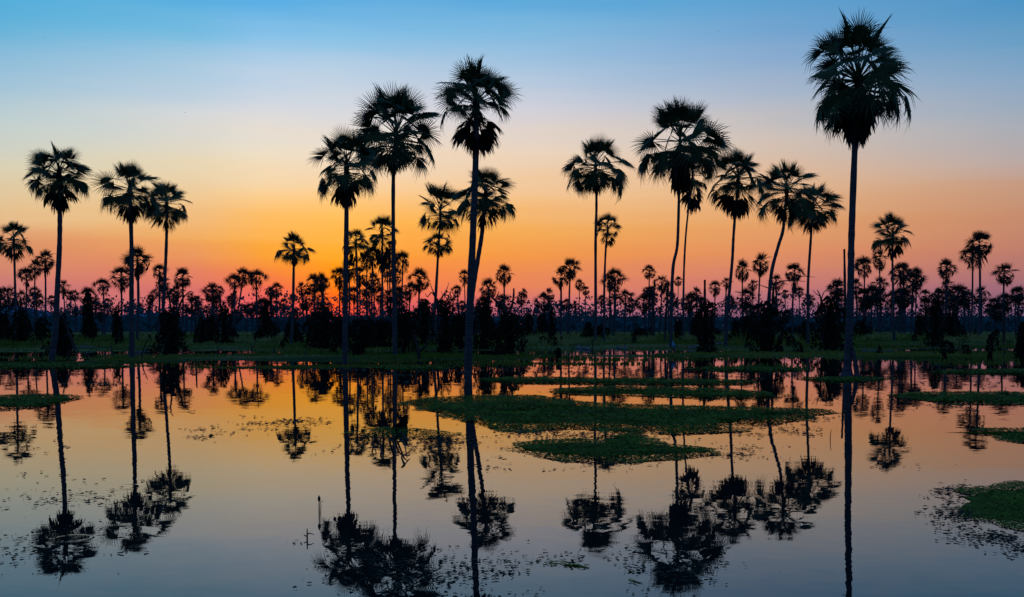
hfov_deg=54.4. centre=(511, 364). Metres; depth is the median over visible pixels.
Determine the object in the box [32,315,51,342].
vine covered bush
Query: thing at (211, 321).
vine covered bush
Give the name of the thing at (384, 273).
palm tree
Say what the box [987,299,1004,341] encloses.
dead tree
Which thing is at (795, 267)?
palm tree
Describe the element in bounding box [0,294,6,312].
palm tree
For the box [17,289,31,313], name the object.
palm tree
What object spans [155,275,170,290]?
palm tree
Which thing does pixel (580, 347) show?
fallen log
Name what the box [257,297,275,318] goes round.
palm tree
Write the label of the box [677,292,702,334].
palm tree
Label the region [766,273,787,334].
palm tree
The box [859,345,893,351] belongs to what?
fallen log
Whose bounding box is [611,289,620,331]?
palm tree
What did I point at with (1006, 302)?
palm tree
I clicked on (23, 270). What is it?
palm tree
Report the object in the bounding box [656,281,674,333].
palm tree
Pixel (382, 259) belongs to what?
palm tree
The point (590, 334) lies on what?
vine covered bush
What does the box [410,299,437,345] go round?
vine covered bush
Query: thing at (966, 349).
shrub
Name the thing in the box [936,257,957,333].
palm tree
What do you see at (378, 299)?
palm tree
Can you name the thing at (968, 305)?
palm tree
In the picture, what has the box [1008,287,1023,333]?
palm tree
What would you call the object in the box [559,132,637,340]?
palm tree
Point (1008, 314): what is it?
palm tree
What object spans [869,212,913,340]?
palm tree
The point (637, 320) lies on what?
distant woodland
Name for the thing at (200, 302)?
palm tree
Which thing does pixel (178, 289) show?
palm tree
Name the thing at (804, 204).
palm tree
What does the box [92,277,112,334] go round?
palm tree
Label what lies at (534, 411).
floating plant mat
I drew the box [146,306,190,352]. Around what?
vine covered bush
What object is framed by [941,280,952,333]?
palm tree
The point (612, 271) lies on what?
palm tree
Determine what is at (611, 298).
palm tree
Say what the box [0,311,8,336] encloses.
vine covered bush
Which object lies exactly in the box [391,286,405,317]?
palm tree
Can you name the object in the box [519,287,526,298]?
palm tree
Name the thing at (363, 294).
palm tree
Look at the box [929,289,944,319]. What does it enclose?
palm tree
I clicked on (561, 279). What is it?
palm tree
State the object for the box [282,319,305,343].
vine covered bush
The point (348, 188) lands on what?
palm tree
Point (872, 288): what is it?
palm tree
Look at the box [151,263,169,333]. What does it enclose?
palm tree
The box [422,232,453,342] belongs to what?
palm tree
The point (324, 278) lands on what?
palm tree
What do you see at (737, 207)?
palm tree
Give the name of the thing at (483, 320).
vine covered bush
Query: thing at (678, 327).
vine covered bush
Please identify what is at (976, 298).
palm tree
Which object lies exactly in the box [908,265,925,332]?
palm tree
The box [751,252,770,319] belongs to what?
palm tree
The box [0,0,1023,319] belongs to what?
sky
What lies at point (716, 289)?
palm tree
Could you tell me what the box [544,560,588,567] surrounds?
floating plant mat
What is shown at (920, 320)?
vine covered bush
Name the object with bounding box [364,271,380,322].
palm tree
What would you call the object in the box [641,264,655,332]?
palm tree
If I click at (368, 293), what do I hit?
palm tree
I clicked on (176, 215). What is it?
palm tree
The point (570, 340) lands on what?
tall grass
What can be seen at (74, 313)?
palm tree
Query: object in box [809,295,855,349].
vine covered bush
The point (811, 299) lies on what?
palm tree
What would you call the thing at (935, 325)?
vine covered bush
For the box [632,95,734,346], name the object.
palm tree
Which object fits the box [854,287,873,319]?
palm tree
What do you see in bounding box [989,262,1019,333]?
palm tree
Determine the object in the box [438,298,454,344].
vine covered bush
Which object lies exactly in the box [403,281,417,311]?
palm tree
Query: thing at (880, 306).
palm tree
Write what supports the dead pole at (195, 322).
on the ground at (609, 347)
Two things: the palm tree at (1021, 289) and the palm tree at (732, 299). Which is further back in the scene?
the palm tree at (1021, 289)
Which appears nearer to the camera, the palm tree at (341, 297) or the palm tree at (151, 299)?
the palm tree at (341, 297)
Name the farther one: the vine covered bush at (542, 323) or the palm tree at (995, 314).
the palm tree at (995, 314)
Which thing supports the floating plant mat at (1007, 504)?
on the water
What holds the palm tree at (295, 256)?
on the ground at (609, 347)
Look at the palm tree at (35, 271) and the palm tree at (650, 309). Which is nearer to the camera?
the palm tree at (35, 271)
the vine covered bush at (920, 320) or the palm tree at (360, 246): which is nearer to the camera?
the palm tree at (360, 246)
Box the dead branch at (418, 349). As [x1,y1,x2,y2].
[412,332,430,359]
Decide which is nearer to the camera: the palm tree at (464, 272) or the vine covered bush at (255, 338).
the vine covered bush at (255, 338)
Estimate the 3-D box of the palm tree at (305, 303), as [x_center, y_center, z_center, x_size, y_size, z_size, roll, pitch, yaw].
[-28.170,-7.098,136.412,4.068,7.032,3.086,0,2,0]
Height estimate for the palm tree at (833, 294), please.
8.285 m
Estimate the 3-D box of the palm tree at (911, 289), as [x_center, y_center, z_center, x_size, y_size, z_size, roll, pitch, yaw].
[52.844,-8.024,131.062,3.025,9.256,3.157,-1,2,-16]
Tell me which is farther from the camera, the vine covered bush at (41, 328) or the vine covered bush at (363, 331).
the vine covered bush at (41, 328)
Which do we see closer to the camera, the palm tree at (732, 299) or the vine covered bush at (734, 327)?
the vine covered bush at (734, 327)
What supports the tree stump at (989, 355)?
on the water
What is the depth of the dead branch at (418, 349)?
49.95 m
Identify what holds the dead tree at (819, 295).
on the ground at (609, 347)
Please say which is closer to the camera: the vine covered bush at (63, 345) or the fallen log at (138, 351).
the fallen log at (138, 351)
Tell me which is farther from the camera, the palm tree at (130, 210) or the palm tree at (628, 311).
the palm tree at (628, 311)
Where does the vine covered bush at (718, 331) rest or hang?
on the ground at (609, 347)
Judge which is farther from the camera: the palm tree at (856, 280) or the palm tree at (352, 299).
the palm tree at (352, 299)
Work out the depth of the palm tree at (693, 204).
110.72 m
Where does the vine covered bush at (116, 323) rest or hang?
on the ground at (609, 347)
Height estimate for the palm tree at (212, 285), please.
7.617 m
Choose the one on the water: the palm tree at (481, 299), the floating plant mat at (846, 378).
the floating plant mat at (846, 378)
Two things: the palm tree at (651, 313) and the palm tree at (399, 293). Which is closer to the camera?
the palm tree at (399, 293)
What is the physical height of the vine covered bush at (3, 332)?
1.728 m
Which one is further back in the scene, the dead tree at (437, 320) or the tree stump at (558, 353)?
the dead tree at (437, 320)
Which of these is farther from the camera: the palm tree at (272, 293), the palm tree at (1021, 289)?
the palm tree at (1021, 289)
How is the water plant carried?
in the water
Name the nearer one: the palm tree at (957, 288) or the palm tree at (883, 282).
the palm tree at (957, 288)
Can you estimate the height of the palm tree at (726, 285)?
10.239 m
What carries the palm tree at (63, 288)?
on the ground at (609, 347)
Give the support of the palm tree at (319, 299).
on the ground at (609, 347)
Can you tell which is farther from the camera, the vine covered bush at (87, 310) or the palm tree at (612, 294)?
the palm tree at (612, 294)
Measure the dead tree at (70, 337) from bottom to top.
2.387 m
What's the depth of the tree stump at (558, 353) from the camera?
50.79 m
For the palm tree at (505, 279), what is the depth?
144.28 m
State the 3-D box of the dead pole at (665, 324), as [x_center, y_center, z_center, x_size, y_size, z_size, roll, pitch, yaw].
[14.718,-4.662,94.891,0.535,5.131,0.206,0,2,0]
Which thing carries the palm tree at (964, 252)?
on the ground at (609, 347)
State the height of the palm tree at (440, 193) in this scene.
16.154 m
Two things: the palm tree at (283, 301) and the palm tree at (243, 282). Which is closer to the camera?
the palm tree at (243, 282)
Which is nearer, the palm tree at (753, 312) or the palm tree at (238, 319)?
the palm tree at (753, 312)
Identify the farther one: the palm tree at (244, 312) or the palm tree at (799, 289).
the palm tree at (799, 289)
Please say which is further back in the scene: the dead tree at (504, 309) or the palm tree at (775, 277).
the palm tree at (775, 277)
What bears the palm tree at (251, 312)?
on the ground at (609, 347)
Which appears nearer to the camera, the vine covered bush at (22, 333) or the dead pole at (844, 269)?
the vine covered bush at (22, 333)
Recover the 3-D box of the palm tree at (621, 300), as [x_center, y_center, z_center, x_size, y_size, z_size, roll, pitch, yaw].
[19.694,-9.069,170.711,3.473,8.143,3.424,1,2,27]
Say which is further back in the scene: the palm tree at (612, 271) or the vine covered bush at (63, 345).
the palm tree at (612, 271)
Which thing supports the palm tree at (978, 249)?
on the ground at (609, 347)
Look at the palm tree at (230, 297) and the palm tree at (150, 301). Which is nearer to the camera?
the palm tree at (230, 297)
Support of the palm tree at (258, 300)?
on the ground at (609, 347)
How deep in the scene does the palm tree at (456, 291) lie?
175.43 m
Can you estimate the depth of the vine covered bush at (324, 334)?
69.60 m
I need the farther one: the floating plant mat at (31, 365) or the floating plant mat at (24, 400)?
the floating plant mat at (31, 365)
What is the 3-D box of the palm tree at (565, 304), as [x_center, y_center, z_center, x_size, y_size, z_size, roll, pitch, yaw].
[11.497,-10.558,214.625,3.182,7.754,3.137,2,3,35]
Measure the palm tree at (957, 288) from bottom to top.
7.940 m
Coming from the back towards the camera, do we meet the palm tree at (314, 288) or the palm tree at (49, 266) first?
the palm tree at (314, 288)
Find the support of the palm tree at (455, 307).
on the ground at (609, 347)
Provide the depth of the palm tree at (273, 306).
244.70 m
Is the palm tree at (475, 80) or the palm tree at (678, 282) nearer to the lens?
the palm tree at (475, 80)
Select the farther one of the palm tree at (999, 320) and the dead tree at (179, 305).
the palm tree at (999, 320)
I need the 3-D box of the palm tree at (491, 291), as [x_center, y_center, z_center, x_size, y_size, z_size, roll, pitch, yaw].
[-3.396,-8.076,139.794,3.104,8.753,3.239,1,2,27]
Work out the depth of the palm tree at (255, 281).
144.89 m
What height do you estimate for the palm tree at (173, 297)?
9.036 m
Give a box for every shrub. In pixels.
[114,333,124,344]
[547,332,557,345]
[584,326,591,332]
[792,341,803,352]
[938,340,955,353]
[960,344,970,354]
[985,330,1001,350]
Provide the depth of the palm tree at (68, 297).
278.35 m
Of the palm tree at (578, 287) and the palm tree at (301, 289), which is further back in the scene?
the palm tree at (578, 287)
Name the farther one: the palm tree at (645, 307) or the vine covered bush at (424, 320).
the palm tree at (645, 307)
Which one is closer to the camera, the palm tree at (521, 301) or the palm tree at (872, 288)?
the palm tree at (872, 288)
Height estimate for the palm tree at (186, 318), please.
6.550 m
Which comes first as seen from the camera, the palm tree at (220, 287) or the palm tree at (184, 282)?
the palm tree at (184, 282)
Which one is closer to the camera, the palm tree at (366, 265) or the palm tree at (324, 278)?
the palm tree at (324, 278)
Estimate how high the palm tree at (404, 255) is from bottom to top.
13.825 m
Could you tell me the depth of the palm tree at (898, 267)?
135.72 m
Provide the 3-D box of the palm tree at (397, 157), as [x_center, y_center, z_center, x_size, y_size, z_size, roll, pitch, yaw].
[-6.339,-8.050,55.364,5.485,15.303,5.286,-1,2,-17]
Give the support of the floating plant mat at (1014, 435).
on the water
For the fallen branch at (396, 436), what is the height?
0.187 m
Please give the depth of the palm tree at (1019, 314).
248.87 m
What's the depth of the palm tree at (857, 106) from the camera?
32.92 m
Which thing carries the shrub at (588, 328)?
on the ground at (609, 347)
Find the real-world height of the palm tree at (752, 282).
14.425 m
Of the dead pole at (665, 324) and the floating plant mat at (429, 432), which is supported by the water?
the floating plant mat at (429, 432)
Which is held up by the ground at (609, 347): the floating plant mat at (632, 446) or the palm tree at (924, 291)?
the palm tree at (924, 291)
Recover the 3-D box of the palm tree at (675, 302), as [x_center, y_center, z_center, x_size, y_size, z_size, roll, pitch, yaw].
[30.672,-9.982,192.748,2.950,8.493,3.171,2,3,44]
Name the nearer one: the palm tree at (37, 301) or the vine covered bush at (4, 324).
the vine covered bush at (4, 324)
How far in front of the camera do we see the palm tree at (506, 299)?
159.27 m
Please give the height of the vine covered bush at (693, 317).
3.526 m
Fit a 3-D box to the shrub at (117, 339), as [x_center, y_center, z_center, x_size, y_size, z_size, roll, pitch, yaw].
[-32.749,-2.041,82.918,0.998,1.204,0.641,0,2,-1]
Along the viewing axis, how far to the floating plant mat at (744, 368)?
38.19 m
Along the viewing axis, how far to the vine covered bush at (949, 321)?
117.64 m
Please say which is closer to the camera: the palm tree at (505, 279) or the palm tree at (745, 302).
the palm tree at (505, 279)
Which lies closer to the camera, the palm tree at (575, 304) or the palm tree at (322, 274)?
the palm tree at (322, 274)
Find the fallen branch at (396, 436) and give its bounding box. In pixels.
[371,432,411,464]
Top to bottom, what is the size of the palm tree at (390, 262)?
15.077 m
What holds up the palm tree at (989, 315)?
on the ground at (609, 347)
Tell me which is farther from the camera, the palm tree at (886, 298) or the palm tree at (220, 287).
the palm tree at (220, 287)
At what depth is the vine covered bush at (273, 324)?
129.02 m
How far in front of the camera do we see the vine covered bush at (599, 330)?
120.61 m
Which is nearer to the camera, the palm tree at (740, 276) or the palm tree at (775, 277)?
the palm tree at (775, 277)
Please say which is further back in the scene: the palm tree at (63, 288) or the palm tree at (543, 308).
the palm tree at (63, 288)
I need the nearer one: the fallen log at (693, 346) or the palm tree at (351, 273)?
the fallen log at (693, 346)
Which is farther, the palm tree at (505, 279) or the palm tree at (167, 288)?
the palm tree at (167, 288)
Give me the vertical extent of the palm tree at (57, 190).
10.285 m
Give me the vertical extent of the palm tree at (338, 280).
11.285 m
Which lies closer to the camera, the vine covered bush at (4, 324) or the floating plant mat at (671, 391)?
the floating plant mat at (671, 391)
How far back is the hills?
3369.86 m
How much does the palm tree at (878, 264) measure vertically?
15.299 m
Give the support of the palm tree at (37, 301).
on the ground at (609, 347)
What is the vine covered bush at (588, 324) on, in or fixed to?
on the ground at (609, 347)
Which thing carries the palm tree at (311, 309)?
on the ground at (609, 347)
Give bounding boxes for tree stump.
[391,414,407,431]
[555,348,560,358]
[942,352,946,360]
[987,351,992,361]
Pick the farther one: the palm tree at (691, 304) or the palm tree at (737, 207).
the palm tree at (691, 304)
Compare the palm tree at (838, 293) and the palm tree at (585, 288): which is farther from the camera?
the palm tree at (585, 288)
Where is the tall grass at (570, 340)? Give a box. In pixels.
[125,331,1016,345]
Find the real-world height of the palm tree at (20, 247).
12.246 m
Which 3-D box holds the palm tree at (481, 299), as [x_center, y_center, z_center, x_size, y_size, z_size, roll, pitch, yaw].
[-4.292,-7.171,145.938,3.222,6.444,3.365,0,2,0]
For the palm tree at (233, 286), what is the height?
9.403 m
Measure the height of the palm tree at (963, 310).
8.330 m
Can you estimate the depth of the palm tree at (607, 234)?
104.65 m
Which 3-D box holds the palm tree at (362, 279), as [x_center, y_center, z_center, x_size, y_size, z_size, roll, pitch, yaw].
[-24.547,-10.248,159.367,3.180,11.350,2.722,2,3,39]
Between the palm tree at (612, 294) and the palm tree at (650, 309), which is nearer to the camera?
the palm tree at (650, 309)
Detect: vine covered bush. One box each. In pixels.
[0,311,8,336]
[0,312,9,332]
[0,327,13,340]
[3,307,37,342]
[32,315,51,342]
[40,314,78,351]
[79,289,97,338]
[111,302,122,338]
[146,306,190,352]
[193,315,211,341]
[206,314,217,340]
[214,301,236,343]
[252,331,272,339]
[255,300,276,340]
[258,321,280,335]
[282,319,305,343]
[302,305,341,349]
[348,315,380,347]
[352,338,364,355]
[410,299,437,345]
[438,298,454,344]
[450,312,465,324]
[473,300,498,348]
[491,309,527,352]
[522,312,534,334]
[534,312,547,335]
[546,307,556,336]
[581,321,592,333]
[582,331,600,340]
[591,324,605,337]
[629,327,648,337]
[673,317,681,337]
[689,311,697,336]
[696,298,714,351]
[710,327,723,335]
[730,319,741,338]
[744,298,787,351]
[797,316,816,338]
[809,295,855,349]
[853,317,874,335]
[914,312,927,336]
[922,298,946,345]
[939,309,963,336]
[1012,330,1023,358]
[1014,321,1023,339]
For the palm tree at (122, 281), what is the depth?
126.08 m
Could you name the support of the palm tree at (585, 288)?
on the ground at (609, 347)
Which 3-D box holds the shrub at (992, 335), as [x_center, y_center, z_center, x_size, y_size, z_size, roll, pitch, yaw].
[28.716,-1.327,59.362,1.047,1.360,0.755,0,2,-11]
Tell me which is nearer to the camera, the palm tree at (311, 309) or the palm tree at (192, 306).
the palm tree at (192, 306)
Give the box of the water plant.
[318,496,323,512]
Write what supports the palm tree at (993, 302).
on the ground at (609, 347)
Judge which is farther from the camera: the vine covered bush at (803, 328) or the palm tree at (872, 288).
the palm tree at (872, 288)
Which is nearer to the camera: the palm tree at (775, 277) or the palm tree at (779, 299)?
the palm tree at (775, 277)
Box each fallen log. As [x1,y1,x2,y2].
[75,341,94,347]
[135,347,149,352]
[575,342,590,349]
[686,340,723,348]
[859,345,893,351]
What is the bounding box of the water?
[0,344,1023,596]
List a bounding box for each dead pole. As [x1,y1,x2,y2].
[194,297,196,340]
[652,281,654,336]
[664,288,668,340]
[703,280,705,303]
[843,249,845,338]
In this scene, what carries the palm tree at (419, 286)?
on the ground at (609, 347)
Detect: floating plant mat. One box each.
[0,363,134,367]
[0,393,83,407]
[344,426,461,437]
[365,365,453,369]
[398,394,844,433]
[475,376,757,384]
[504,427,720,462]
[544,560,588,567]
[550,385,797,397]
[685,366,815,370]
[799,376,895,381]
[889,390,1023,404]
[930,368,1023,373]
[953,480,1023,530]
[955,427,1023,442]
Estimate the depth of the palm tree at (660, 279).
186.94 m
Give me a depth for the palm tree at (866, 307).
187.03 m
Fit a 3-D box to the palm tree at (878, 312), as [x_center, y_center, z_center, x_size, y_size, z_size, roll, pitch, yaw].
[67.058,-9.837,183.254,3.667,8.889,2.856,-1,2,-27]
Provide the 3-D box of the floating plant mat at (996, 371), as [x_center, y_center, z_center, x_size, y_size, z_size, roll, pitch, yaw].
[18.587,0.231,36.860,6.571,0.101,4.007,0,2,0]
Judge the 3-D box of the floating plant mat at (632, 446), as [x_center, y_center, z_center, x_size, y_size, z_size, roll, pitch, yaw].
[1.315,1.104,14.389,2.985,0.081,4.277,0,2,0]
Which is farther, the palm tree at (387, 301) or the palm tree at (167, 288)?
the palm tree at (167, 288)
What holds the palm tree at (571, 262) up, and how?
on the ground at (609, 347)
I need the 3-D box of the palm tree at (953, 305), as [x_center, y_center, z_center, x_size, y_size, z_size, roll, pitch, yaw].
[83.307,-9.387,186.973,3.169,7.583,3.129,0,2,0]
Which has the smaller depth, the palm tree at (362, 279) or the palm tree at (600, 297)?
the palm tree at (362, 279)
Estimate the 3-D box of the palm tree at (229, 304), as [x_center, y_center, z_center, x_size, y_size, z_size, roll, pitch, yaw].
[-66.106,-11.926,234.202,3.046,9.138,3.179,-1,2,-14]
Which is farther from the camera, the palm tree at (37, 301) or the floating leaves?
the palm tree at (37, 301)
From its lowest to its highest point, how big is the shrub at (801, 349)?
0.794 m
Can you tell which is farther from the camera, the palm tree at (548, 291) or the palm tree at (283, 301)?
the palm tree at (283, 301)
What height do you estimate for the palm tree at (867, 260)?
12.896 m
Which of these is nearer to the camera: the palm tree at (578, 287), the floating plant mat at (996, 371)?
the floating plant mat at (996, 371)
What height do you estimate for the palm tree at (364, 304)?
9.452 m
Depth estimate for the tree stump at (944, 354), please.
48.33 m
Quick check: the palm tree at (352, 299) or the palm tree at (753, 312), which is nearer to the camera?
the palm tree at (753, 312)
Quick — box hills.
[3,306,157,325]
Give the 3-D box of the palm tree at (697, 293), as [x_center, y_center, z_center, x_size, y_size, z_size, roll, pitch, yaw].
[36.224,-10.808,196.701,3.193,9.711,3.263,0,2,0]
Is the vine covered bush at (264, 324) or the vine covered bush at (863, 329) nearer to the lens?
the vine covered bush at (264, 324)
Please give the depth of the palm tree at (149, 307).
247.79 m
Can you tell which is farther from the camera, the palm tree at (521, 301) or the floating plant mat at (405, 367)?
the palm tree at (521, 301)
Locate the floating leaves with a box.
[0,361,1023,596]
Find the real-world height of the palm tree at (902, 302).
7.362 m
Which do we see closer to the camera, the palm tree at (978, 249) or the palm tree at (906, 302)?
the palm tree at (978, 249)
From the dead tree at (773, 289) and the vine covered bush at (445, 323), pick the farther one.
the vine covered bush at (445, 323)
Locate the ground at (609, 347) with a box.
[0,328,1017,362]
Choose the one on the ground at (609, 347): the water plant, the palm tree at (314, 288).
the palm tree at (314, 288)
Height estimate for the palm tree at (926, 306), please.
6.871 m
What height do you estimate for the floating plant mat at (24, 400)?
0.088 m
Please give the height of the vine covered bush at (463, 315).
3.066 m
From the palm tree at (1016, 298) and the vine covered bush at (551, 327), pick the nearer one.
the vine covered bush at (551, 327)
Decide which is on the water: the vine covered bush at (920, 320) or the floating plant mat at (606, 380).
the floating plant mat at (606, 380)
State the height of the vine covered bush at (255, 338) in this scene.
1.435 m
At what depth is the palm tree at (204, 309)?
238.46 m
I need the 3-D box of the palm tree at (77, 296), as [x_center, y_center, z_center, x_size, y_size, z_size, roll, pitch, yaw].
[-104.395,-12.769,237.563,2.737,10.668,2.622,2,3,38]
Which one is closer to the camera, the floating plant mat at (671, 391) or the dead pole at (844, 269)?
the floating plant mat at (671, 391)
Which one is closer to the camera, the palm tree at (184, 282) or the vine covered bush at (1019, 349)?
the vine covered bush at (1019, 349)
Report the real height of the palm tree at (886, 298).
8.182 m
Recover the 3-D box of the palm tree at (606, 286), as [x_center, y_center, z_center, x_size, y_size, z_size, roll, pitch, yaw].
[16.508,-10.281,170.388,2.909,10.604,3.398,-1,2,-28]
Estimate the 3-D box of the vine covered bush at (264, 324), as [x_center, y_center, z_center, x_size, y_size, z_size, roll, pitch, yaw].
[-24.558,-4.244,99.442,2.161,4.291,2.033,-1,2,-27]
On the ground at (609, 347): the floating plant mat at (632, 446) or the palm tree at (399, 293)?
the palm tree at (399, 293)
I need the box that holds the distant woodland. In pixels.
[1,289,1023,331]
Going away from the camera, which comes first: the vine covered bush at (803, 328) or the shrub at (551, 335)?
the shrub at (551, 335)
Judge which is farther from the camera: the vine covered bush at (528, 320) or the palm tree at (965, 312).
the palm tree at (965, 312)
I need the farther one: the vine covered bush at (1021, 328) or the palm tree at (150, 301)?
the palm tree at (150, 301)
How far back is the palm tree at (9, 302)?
141.32 m
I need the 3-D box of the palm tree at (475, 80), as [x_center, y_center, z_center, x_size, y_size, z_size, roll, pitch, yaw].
[-1.122,-4.771,33.425,3.205,11.277,2.948,0,2,0]
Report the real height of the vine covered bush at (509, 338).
3.011 m
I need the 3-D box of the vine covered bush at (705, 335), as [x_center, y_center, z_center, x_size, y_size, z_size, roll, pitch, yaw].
[12.668,-2.481,65.114,1.427,3.762,1.496,0,2,0]
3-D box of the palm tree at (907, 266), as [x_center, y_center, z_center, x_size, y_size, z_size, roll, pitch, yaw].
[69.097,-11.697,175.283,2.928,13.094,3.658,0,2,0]
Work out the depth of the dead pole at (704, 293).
79.75 m
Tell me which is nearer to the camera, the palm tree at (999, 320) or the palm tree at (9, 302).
the palm tree at (9, 302)
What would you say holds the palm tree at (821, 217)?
on the ground at (609, 347)
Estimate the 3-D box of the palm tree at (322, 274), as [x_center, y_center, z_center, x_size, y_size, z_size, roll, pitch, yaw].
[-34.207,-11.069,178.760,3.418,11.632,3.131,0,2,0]
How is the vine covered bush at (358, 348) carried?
on the ground at (609, 347)
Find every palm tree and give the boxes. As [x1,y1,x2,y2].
[0,221,34,340]
[0,286,19,326]
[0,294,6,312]
[17,266,33,313]
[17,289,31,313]
[23,141,94,361]
[27,286,41,317]
[27,290,44,320]
[28,258,42,333]
[34,248,55,319]
[47,295,53,327]
[60,279,70,313]
[64,290,73,320]
[68,289,79,331]
[71,308,79,331]
[79,285,98,304]
[88,158,175,357]
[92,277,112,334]
[93,303,111,334]
[108,266,128,334]
[120,244,151,340]
[140,180,192,348]
[144,302,152,331]
[145,290,157,331]
[146,294,154,328]
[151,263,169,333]
[151,283,172,302]
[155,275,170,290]
[166,286,181,313]
[168,286,187,310]
[172,266,192,330]
[181,305,188,332]
[184,295,204,332]
[193,295,204,317]
[199,282,222,316]
[202,305,210,331]
[206,295,224,326]
[213,285,224,321]
[223,271,242,327]
[225,297,236,326]
[226,292,238,323]
[230,310,243,323]
[234,267,255,329]
[243,302,255,332]
[243,306,250,332]
[246,268,270,332]
[252,297,273,319]
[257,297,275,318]
[266,288,276,322]
[270,282,283,325]
[272,300,282,322]
[273,231,316,343]
[279,298,288,331]
[288,308,300,322]
[295,281,307,332]
[295,289,318,333]
[304,273,325,313]
[306,125,379,361]
[309,306,319,320]
[311,271,328,311]
[316,275,330,310]
[316,293,328,304]
[329,266,342,315]
[337,288,353,304]
[339,260,359,321]
[342,228,368,332]
[348,286,361,328]
[349,82,445,354]
[353,266,366,318]
[358,251,371,319]
[360,282,370,297]
[362,244,377,324]
[362,295,370,321]
[363,213,399,318]
[363,286,370,317]
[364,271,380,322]
[375,286,386,319]
[383,265,402,285]
[383,266,391,319]
[383,296,401,319]
[384,248,396,324]
[385,286,403,305]
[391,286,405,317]
[396,248,408,310]
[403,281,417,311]
[406,266,429,323]
[417,181,460,332]
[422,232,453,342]
[430,53,521,375]
[448,296,460,317]
[449,166,516,357]
[450,284,461,312]
[459,269,467,313]
[459,300,464,314]
[474,294,492,314]
[478,276,497,318]
[494,264,513,318]
[497,294,510,312]
[516,292,527,328]
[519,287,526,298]
[531,292,551,330]
[544,287,554,331]
[551,266,576,334]
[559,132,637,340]
[561,256,582,334]
[562,299,571,332]
[572,301,580,332]
[574,279,584,331]
[580,286,589,314]
[593,211,621,341]
[597,274,615,331]
[597,294,607,323]
[600,267,630,336]
[605,295,613,332]
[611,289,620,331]
[618,288,636,333]
[626,305,635,331]
[631,293,651,328]
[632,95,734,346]
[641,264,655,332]
[643,288,658,326]
[646,285,657,323]
[646,297,656,332]
[652,274,669,333]
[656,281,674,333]
[663,291,678,308]
[674,276,682,316]
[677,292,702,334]
[680,154,716,337]
[685,292,695,325]
[687,286,702,310]
[707,145,775,345]
[708,280,721,326]
[719,277,732,331]
[723,294,736,331]
[734,258,751,326]
[735,285,757,315]
[740,303,756,315]
[747,304,763,315]
[748,279,758,303]
[751,158,825,302]
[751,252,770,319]
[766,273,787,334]
[771,297,784,332]
[780,289,788,324]
[785,262,804,333]
[787,182,845,343]
[795,286,804,319]
[801,294,816,306]
[802,8,920,376]
[825,277,843,331]
[830,283,839,332]
[854,255,872,315]
[854,277,863,327]
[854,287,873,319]
[858,296,870,317]
[863,284,883,329]
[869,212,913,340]
[869,289,884,332]
[870,248,887,333]
[870,276,890,292]
[875,298,888,333]
[882,289,896,331]
[888,260,918,332]
[889,288,910,334]
[897,260,911,332]
[902,270,929,334]
[904,293,914,333]
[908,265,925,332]
[917,288,930,332]
[918,297,931,327]
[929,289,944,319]
[934,291,950,326]
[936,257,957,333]
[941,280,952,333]
[944,283,974,329]
[948,295,961,317]
[957,243,983,332]
[959,293,966,327]
[960,286,969,329]
[960,289,975,332]
[963,229,993,336]
[974,284,991,333]
[984,304,991,331]
[985,297,1001,330]
[987,303,1001,328]
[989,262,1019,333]
[995,292,1015,333]
[997,308,1007,331]
[1002,292,1011,332]
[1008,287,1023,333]
[1009,285,1023,332]
[1016,309,1022,328]
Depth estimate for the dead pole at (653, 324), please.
109.81 m
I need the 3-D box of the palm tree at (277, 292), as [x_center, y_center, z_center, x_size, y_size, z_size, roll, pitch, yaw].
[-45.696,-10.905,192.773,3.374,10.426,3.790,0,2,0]
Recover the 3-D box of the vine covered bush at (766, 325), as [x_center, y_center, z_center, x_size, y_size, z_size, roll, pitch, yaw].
[16.107,-2.392,62.938,2.804,3.554,2.658,0,2,0]
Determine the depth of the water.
10.54 m
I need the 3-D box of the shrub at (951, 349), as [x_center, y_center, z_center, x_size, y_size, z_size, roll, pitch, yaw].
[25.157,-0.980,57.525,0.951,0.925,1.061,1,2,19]
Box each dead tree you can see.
[61,312,76,349]
[168,289,193,335]
[425,283,450,344]
[486,288,514,318]
[760,276,810,329]
[813,290,825,344]
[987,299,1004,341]
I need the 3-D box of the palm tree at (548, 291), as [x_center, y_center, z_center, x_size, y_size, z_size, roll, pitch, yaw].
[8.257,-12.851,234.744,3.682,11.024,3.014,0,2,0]
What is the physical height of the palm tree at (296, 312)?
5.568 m
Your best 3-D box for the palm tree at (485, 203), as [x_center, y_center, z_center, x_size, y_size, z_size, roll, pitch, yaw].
[-1.551,-4.842,49.762,3.475,10.182,3.449,-1,2,-24]
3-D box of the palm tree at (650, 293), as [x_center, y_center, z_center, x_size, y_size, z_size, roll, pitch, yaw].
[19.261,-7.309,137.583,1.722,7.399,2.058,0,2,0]
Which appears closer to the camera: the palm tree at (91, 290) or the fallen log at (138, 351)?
the fallen log at (138, 351)
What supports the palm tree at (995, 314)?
on the ground at (609, 347)
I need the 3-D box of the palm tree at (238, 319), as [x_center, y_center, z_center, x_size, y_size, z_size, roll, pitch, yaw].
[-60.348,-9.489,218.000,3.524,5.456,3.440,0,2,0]
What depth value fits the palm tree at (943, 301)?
156.76 m
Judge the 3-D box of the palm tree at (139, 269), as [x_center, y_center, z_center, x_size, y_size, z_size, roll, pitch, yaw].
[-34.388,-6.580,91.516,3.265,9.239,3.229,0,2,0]
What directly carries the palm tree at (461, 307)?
on the ground at (609, 347)

